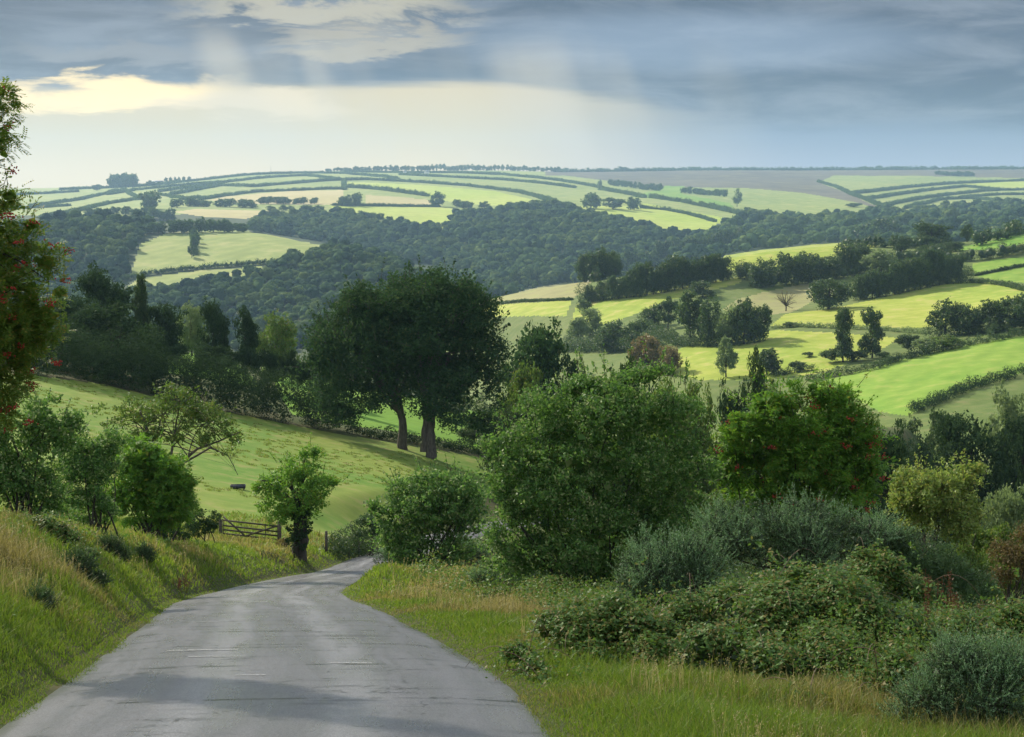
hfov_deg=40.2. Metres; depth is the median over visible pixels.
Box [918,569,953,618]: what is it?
dock plant
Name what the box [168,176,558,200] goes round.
hedge
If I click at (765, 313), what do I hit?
tree
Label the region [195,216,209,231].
tree
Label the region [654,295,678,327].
tree
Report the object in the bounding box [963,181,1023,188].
pasture
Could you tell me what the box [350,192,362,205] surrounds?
tree
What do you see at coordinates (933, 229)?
tree
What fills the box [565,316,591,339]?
tree
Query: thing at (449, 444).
hedge
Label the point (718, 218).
pasture
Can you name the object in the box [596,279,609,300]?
tree
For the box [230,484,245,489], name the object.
water trough
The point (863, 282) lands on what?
tree
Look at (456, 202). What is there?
tree
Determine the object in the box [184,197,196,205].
tree
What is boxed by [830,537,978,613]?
bramble patch
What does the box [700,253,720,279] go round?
tree
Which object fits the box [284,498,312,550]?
ivy
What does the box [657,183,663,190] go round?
tree
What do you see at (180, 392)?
hawthorn tree
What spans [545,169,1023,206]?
moor
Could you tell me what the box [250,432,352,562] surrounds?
hawthorn tree
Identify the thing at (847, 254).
tree
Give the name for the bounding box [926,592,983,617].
dock plant
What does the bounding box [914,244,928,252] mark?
tree
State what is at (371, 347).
broadleaf tree
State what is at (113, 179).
tree
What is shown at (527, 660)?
bramble patch
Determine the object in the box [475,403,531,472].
tree
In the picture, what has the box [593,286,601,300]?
tree
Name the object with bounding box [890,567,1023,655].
bramble patch
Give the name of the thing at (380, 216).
tree
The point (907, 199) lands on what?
hedge
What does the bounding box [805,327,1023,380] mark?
hedge
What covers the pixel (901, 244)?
tree
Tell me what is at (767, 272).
tree
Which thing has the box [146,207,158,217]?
tree
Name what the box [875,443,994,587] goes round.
hawthorn bush
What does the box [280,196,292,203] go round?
tree
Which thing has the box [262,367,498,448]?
grass field
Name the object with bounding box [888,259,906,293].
tree
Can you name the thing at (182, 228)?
tree
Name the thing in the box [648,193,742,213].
hedge
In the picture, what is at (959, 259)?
tree
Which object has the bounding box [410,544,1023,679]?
undergrowth
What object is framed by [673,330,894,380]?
pasture
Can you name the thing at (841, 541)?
tree
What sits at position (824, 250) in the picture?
pasture
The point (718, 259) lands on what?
tree
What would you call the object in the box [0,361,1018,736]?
ground
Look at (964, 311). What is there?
tree
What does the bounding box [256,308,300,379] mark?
tree
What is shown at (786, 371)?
scrub
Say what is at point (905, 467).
tree
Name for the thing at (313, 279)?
woods
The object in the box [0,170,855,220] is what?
upland
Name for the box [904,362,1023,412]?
hedge
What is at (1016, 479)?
tree
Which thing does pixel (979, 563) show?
bush
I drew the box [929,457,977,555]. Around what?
tree
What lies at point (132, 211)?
tree
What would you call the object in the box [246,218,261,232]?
tree
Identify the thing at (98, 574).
gorse bush
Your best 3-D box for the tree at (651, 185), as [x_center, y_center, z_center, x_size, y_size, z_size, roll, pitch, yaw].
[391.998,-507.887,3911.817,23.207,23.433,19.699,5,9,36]
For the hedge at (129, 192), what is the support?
on the upland
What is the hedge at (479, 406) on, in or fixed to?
on the grass field at (388, 416)
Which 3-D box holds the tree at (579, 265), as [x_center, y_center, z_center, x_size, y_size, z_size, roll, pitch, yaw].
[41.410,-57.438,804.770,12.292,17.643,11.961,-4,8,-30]
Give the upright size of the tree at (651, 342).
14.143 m
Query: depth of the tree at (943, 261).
631.02 m
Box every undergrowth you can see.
[1,509,198,614]
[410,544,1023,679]
[476,562,1022,624]
[494,438,1023,606]
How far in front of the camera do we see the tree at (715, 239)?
1889.11 m
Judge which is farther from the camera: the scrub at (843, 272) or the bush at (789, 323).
the scrub at (843, 272)
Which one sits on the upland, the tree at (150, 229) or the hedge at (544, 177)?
the hedge at (544, 177)
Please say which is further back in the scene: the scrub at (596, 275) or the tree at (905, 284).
the scrub at (596, 275)
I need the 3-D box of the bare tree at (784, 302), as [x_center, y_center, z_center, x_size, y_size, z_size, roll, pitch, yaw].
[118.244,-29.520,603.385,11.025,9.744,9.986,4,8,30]
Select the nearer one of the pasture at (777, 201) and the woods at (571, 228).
the woods at (571, 228)
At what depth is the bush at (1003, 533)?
53.17 m
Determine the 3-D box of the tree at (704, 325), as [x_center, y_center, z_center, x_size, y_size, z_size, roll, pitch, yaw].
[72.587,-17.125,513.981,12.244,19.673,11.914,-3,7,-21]
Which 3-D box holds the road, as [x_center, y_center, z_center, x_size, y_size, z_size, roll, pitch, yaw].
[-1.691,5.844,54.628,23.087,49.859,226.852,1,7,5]
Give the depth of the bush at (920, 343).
440.98 m
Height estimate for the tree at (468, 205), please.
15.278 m
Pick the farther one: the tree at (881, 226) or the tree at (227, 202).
the tree at (227, 202)
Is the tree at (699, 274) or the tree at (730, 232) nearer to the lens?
the tree at (699, 274)
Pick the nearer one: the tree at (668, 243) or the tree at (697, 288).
the tree at (697, 288)
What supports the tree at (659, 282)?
on the pasture at (620, 308)
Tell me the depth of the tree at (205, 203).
2572.97 m
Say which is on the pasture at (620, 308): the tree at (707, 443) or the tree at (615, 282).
the tree at (615, 282)
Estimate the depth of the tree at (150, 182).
4136.81 m
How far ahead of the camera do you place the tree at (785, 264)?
686.01 m
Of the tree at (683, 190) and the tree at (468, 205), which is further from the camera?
the tree at (683, 190)
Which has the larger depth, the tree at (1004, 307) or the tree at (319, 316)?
the tree at (1004, 307)
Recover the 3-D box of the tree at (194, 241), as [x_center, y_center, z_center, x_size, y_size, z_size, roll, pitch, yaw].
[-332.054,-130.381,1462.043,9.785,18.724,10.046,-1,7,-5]
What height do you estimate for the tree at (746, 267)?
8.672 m
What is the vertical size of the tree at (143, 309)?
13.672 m
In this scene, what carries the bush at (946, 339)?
on the pasture at (896, 387)
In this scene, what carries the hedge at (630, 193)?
on the upland
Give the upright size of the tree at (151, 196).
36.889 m
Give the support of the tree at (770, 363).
on the pasture at (789, 346)
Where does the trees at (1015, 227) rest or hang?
on the hills
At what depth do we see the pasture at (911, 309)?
576.08 m
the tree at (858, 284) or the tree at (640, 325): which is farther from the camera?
the tree at (858, 284)
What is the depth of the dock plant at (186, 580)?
46.30 m
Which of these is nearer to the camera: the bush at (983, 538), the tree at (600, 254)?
the bush at (983, 538)
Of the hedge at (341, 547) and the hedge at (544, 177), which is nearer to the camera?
the hedge at (341, 547)
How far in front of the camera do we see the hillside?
509.74 m
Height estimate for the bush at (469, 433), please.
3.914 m
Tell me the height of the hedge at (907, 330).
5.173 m
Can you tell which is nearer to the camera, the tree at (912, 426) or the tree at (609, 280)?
the tree at (912, 426)
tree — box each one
[0,76,74,435]
[45,321,101,369]
[52,294,103,348]
[60,297,165,373]
[72,260,134,344]
[80,379,247,533]
[83,208,93,215]
[90,184,101,189]
[106,174,115,186]
[109,206,120,212]
[111,173,119,186]
[114,174,122,187]
[120,205,130,213]
[121,172,127,186]
[121,173,132,186]
[128,173,139,186]
[129,208,139,214]
[130,269,150,329]
[134,190,161,207]
[138,206,149,214]
[144,180,154,185]
[144,222,159,233]
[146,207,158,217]
[147,300,188,360]
[149,221,167,232]
[155,210,166,219]
[164,207,176,219]
[166,220,179,232]
[169,198,186,207]
[176,219,189,233]
[176,300,207,355]
[183,218,199,232]
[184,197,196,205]
[187,242,195,257]
[189,198,202,206]
[189,235,198,246]
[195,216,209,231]
[195,296,231,366]
[200,200,212,206]
[206,218,220,231]
[213,198,225,206]
[217,218,232,231]
[222,198,236,206]
[226,223,241,231]
[232,305,261,367]
[235,199,246,207]
[236,223,248,231]
[242,199,258,207]
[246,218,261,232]
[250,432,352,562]
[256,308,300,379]
[262,196,272,203]
[265,206,275,210]
[271,196,281,203]
[279,205,287,210]
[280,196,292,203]
[285,258,437,449]
[292,198,300,203]
[298,197,307,203]
[309,197,318,203]
[311,314,330,386]
[336,196,348,205]
[340,194,352,205]
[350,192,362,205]
[360,449,494,570]
[365,255,524,458]
[368,212,375,217]
[375,213,384,219]
[428,191,445,204]
[451,199,460,207]
[463,201,474,207]
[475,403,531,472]
[478,201,488,207]
[494,315,568,409]
[497,362,544,477]
[510,268,520,283]
[525,267,536,279]
[528,406,556,489]
[552,344,588,459]
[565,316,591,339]
[573,253,587,282]
[576,300,593,312]
[578,251,590,281]
[580,192,602,207]
[580,307,602,336]
[582,283,593,301]
[583,250,606,280]
[589,245,610,279]
[592,318,626,349]
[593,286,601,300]
[593,353,654,531]
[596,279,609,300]
[597,179,601,186]
[601,197,628,208]
[603,275,616,298]
[606,249,618,277]
[607,253,622,276]
[609,276,622,295]
[618,256,627,270]
[618,276,630,297]
[618,319,648,345]
[622,268,640,295]
[625,196,641,209]
[627,333,665,366]
[630,261,649,296]
[635,373,691,529]
[636,261,658,295]
[639,302,661,324]
[645,251,653,258]
[645,270,662,293]
[649,183,654,189]
[654,239,664,257]
[654,261,669,292]
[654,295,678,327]
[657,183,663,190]
[657,345,682,373]
[661,261,675,291]
[663,240,674,256]
[664,254,685,289]
[673,289,705,339]
[674,256,692,287]
[678,376,727,521]
[679,234,696,249]
[680,187,686,192]
[687,186,692,193]
[688,280,716,296]
[690,256,705,281]
[692,295,721,344]
[693,368,900,575]
[695,188,701,194]
[698,259,713,282]
[700,189,707,194]
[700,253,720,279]
[707,253,727,281]
[708,232,721,243]
[711,302,740,343]
[712,377,756,524]
[714,335,739,376]
[718,256,731,279]
[721,189,727,196]
[723,296,762,345]
[725,228,735,242]
[731,188,742,203]
[734,227,743,237]
[734,263,745,276]
[738,346,767,497]
[742,262,749,277]
[747,256,777,286]
[748,303,772,338]
[749,348,783,375]
[752,379,792,497]
[772,251,800,283]
[774,289,796,310]
[792,251,828,282]
[806,277,856,309]
[819,254,841,278]
[823,493,873,568]
[832,242,862,274]
[834,306,854,361]
[843,418,919,563]
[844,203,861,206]
[850,242,872,257]
[852,221,872,238]
[852,274,868,299]
[856,306,885,357]
[859,274,872,298]
[863,248,898,270]
[863,267,883,297]
[868,216,900,235]
[871,270,887,296]
[876,455,920,541]
[882,271,893,295]
[886,234,912,251]
[886,439,914,457]
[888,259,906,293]
[891,266,911,293]
[892,413,932,459]
[897,257,918,290]
[904,441,938,508]
[906,255,924,289]
[912,220,953,242]
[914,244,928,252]
[920,247,941,281]
[922,407,1022,516]
[923,408,954,464]
[924,296,964,333]
[928,245,946,284]
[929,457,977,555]
[934,249,951,284]
[935,242,952,250]
[948,241,964,251]
[951,253,966,278]
[952,301,986,335]
[959,223,973,241]
[972,299,1004,331]
[979,378,1023,503]
[985,322,1001,336]
[989,292,1023,326]
[989,410,1023,522]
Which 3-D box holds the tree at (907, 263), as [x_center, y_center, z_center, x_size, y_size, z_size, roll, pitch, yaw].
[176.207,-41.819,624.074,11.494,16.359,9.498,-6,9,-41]
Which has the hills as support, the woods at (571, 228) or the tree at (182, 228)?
the woods at (571, 228)
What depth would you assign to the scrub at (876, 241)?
771.57 m
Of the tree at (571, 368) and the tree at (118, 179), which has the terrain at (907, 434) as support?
the tree at (571, 368)
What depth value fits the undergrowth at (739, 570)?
68.29 m
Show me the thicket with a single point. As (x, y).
(179, 534)
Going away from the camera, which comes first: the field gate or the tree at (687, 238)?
the field gate
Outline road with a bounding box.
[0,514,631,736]
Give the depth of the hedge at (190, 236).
1520.90 m
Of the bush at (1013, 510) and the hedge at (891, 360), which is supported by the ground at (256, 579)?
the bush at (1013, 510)
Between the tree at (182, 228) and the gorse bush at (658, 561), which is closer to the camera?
the gorse bush at (658, 561)
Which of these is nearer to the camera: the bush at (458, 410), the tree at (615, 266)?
the bush at (458, 410)
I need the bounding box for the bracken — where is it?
[276,537,291,546]
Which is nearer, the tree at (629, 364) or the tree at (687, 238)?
the tree at (629, 364)
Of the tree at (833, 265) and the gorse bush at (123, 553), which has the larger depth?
the tree at (833, 265)
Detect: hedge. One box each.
[9,321,355,428]
[17,189,78,194]
[19,203,71,208]
[28,188,119,205]
[36,196,138,217]
[58,170,399,189]
[105,179,224,194]
[117,257,278,280]
[120,187,141,199]
[157,173,339,191]
[159,192,199,199]
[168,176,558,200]
[189,226,198,254]
[199,185,344,199]
[296,353,497,412]
[321,520,401,559]
[330,202,440,206]
[341,178,346,189]
[342,418,482,455]
[343,169,500,172]
[346,183,430,196]
[398,172,576,187]
[457,170,612,188]
[495,297,573,304]
[597,186,647,197]
[639,204,716,221]
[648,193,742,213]
[770,321,927,333]
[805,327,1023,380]
[816,179,898,207]
[848,178,1023,193]
[866,184,1023,198]
[883,187,1001,204]
[902,194,1023,208]
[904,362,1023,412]
[943,277,1023,291]
[947,242,1023,261]
[960,192,1023,196]
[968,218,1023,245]
[974,263,1023,275]
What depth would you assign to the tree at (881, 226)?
1739.52 m
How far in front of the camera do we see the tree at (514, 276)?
1645.65 m
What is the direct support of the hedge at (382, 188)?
on the upland
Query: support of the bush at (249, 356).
on the grass field at (207, 370)
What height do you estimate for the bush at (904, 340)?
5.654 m
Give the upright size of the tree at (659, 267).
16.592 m
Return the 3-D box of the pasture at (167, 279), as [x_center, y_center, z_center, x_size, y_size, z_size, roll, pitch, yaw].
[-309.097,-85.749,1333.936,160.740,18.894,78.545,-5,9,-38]
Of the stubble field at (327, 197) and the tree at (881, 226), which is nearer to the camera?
the tree at (881, 226)
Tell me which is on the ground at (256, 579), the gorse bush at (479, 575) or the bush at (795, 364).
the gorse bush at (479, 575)
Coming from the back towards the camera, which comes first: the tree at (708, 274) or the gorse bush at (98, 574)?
the tree at (708, 274)
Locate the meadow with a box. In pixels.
[0,373,536,555]
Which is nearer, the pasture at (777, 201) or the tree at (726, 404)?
the tree at (726, 404)
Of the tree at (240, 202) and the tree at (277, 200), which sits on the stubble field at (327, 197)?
the tree at (277, 200)
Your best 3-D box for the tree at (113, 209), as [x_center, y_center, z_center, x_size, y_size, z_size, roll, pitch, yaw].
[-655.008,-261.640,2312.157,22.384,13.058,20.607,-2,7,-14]
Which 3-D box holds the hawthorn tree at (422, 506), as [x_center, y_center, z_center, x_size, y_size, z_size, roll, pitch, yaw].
[-3.729,6.758,63.410,6.332,6.165,5.130,0,7,0]
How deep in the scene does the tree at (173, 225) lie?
1578.99 m
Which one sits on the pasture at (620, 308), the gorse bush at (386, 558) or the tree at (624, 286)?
the tree at (624, 286)
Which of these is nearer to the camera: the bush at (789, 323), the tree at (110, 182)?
the bush at (789, 323)
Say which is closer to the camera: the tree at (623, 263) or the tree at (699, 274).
the tree at (699, 274)
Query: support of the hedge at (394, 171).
on the upland
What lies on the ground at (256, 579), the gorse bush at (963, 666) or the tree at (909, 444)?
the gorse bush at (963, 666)
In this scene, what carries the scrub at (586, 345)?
on the hillside
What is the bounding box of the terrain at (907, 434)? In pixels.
[40,350,993,520]
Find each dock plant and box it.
[172,571,190,592]
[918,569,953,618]
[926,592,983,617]
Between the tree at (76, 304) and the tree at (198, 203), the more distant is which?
the tree at (198, 203)
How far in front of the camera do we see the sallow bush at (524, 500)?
44.13 m
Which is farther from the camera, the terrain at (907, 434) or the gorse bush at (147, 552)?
the terrain at (907, 434)
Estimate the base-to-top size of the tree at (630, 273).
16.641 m
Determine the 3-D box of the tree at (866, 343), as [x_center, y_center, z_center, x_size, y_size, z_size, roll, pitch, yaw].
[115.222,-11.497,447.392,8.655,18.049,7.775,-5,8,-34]
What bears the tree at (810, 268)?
on the hillside
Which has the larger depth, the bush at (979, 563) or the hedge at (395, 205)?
the hedge at (395, 205)
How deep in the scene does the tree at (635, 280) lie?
688.92 m
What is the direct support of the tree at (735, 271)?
on the pasture at (620, 308)
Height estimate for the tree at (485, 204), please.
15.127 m
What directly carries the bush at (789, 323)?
on the hillside
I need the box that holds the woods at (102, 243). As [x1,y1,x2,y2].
[1,207,177,323]
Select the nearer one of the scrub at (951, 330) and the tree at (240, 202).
the scrub at (951, 330)
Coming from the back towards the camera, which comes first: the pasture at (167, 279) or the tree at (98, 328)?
the pasture at (167, 279)
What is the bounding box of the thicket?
[131,516,199,542]
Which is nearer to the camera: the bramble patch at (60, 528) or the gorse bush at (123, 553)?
the bramble patch at (60, 528)
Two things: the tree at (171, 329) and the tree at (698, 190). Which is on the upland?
the tree at (698, 190)
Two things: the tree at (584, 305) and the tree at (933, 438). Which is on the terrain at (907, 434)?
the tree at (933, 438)
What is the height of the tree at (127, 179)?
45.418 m
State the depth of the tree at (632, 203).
2761.00 m
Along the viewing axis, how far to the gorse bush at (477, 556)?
79.75 m
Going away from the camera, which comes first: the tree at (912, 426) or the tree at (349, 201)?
the tree at (912, 426)
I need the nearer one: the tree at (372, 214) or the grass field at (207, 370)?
the grass field at (207, 370)
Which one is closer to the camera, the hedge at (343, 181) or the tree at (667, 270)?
the tree at (667, 270)
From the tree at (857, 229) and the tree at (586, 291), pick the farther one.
the tree at (857, 229)
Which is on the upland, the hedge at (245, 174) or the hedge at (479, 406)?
the hedge at (245, 174)
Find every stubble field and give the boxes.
[210,190,342,204]
[366,195,439,204]
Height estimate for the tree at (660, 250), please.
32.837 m
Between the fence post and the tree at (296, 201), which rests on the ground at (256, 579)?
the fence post
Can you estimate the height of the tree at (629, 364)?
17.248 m
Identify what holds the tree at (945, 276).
on the hillside
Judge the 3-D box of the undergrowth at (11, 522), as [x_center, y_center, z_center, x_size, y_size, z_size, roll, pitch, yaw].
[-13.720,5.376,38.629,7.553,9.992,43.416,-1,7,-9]
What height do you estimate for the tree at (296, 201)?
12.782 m
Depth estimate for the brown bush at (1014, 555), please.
36.79 m
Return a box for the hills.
[0,214,855,394]
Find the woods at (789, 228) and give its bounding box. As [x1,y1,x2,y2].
[662,196,1023,263]
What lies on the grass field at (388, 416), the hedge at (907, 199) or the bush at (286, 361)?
the bush at (286, 361)
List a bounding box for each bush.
[0,387,88,517]
[22,572,61,610]
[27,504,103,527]
[52,417,132,535]
[53,539,114,589]
[89,527,135,561]
[100,428,203,541]
[132,536,159,562]
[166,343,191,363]
[180,508,222,542]
[193,342,217,372]
[209,344,244,372]
[237,347,262,379]
[257,348,281,383]
[278,349,302,384]
[298,359,313,387]
[354,513,388,555]
[366,547,402,564]
[431,534,500,564]
[437,402,467,414]
[455,421,497,447]
[462,333,731,590]
[464,550,546,591]
[600,509,751,615]
[683,482,925,575]
[695,485,739,571]
[783,322,800,326]
[788,360,806,369]
[802,352,812,355]
[818,348,839,360]
[850,350,868,359]
[864,605,1023,730]
[875,351,889,358]
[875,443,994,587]
[877,521,1004,610]
[892,333,919,350]
[911,337,937,349]
[927,333,961,346]
[947,526,1001,599]
[947,542,1000,606]
[976,482,1023,550]
[977,521,1023,605]
[986,519,1023,605]
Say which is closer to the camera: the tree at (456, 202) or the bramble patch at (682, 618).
the bramble patch at (682, 618)
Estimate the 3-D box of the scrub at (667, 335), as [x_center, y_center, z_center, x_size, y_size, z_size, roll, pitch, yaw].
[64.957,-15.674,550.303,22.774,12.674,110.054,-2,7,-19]
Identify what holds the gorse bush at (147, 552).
on the ground at (256, 579)
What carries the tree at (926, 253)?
on the hillside
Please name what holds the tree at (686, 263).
on the pasture at (620, 308)
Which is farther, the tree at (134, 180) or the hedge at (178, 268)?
the tree at (134, 180)
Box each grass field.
[169,353,255,383]
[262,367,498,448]
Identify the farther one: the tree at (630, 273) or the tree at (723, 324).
the tree at (630, 273)
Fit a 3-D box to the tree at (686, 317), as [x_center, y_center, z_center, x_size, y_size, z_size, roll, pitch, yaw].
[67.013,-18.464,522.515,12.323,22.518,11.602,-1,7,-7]
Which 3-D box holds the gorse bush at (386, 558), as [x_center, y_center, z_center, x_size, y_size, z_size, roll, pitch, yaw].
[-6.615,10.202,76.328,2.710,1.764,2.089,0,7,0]
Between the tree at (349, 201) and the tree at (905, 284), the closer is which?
the tree at (905, 284)
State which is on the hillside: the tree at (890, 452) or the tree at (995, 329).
the tree at (995, 329)
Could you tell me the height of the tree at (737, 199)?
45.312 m
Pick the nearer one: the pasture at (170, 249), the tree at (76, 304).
the tree at (76, 304)
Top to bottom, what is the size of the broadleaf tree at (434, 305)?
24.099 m
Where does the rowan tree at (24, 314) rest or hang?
on the ground at (256, 579)
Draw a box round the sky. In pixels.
[0,0,1023,188]
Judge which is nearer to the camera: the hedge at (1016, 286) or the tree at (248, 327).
the tree at (248, 327)
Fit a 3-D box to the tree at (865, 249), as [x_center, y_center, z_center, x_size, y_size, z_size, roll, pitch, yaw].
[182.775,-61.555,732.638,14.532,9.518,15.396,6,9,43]
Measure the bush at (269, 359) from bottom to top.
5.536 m
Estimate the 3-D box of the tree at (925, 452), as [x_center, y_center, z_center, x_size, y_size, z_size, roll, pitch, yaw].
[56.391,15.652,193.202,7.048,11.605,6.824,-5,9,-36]
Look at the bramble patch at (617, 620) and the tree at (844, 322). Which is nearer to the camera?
the bramble patch at (617, 620)
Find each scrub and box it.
[552,165,1023,171]
[562,328,668,352]
[573,258,761,301]
[587,246,757,281]
[633,315,768,347]
[751,243,952,287]
[768,363,816,376]
[841,233,954,247]
[844,259,975,299]
[920,315,1023,337]
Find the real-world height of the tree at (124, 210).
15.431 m
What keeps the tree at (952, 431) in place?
on the ground at (256, 579)
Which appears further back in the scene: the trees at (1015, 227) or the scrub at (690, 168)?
the scrub at (690, 168)
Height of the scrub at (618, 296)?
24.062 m
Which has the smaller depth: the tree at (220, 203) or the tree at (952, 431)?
the tree at (952, 431)
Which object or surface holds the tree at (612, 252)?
on the hillside
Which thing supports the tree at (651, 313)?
on the hillside
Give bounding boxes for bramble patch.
[23,511,102,560]
[467,608,603,687]
[480,571,611,598]
[522,556,679,665]
[629,572,750,663]
[662,536,964,680]
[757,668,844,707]
[826,622,958,698]
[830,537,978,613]
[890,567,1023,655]
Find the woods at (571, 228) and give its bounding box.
[428,198,666,297]
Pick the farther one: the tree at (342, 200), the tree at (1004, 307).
the tree at (342, 200)
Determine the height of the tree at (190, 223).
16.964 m
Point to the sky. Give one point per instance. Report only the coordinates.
(155, 90)
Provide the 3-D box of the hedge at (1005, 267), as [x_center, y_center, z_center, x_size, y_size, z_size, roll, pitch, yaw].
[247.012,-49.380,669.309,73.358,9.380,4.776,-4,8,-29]
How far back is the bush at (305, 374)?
206.62 m
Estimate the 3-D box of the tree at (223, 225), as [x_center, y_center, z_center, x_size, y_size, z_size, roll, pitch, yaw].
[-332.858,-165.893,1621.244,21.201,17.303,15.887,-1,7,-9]
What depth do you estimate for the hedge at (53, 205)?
2784.06 m
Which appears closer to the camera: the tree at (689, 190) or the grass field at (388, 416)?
the grass field at (388, 416)
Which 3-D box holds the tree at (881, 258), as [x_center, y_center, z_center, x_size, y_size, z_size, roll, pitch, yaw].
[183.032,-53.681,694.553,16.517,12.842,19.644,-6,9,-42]
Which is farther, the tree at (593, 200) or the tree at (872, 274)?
the tree at (593, 200)
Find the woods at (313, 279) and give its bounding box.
[123,238,447,349]
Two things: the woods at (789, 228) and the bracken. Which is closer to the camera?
the bracken
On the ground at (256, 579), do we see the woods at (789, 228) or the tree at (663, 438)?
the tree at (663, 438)
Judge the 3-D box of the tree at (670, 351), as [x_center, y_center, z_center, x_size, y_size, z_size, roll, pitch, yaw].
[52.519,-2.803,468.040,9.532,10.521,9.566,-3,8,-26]
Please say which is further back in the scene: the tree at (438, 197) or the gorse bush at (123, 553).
the tree at (438, 197)
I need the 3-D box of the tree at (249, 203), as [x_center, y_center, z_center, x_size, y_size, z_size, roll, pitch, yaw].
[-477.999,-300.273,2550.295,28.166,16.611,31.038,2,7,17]
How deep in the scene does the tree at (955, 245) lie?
732.82 m
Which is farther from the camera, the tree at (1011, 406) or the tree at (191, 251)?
the tree at (191, 251)
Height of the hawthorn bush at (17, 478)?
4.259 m
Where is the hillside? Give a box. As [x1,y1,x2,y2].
[438,238,1023,465]
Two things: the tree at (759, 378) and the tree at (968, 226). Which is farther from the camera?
the tree at (968, 226)
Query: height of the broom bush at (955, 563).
2.873 m
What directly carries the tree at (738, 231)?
on the hills
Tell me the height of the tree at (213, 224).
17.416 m
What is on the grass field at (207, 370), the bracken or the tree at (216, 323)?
the tree at (216, 323)
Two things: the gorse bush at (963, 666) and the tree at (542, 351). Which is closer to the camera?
the gorse bush at (963, 666)
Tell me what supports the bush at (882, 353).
on the hillside
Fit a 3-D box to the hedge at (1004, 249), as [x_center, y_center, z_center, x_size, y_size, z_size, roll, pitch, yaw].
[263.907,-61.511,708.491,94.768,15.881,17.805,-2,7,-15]
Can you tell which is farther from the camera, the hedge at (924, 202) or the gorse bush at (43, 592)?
the hedge at (924, 202)
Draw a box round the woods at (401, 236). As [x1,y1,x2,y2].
[249,206,441,263]
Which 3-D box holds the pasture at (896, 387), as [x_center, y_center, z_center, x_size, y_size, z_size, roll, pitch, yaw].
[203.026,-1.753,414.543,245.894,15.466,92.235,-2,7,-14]
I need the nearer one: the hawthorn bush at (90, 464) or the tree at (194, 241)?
the hawthorn bush at (90, 464)
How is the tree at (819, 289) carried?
on the pasture at (911, 309)
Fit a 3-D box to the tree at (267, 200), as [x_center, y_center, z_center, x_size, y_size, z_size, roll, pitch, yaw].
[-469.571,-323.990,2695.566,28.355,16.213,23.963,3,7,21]
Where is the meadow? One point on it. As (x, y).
(344, 508)
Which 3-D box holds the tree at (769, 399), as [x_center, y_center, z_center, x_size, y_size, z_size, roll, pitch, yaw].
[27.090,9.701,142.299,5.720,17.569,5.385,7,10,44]
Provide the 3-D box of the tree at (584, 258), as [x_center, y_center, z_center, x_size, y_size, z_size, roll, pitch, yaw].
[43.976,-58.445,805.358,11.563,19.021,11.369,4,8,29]
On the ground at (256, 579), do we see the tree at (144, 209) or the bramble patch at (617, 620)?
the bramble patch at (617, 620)
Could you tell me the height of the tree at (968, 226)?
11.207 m
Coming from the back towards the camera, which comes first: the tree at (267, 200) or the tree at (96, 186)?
the tree at (96, 186)
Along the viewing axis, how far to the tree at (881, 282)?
616.94 m
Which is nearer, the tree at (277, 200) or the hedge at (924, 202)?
the tree at (277, 200)
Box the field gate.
[219,516,281,539]
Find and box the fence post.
[325,531,327,551]
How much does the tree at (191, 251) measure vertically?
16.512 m
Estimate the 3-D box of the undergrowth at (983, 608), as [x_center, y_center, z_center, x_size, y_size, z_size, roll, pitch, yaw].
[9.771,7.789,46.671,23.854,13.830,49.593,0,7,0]
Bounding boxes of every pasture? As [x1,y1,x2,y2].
[128,266,261,286]
[131,230,319,274]
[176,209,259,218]
[329,206,451,227]
[347,182,532,205]
[484,300,570,317]
[497,281,590,302]
[571,277,743,323]
[582,206,715,229]
[636,186,733,208]
[642,203,721,223]
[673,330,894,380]
[723,243,873,270]
[723,284,812,314]
[738,188,866,214]
[772,280,1023,327]
[817,336,1023,415]
[822,175,1023,209]
[960,234,1023,249]
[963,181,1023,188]
[972,257,1023,282]
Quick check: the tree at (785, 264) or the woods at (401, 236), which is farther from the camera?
the woods at (401, 236)
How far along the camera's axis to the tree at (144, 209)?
2245.34 m
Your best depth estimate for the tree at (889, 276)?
617.30 m
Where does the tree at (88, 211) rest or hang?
on the hills
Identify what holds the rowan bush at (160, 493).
on the meadow
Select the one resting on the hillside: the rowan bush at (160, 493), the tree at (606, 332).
the tree at (606, 332)

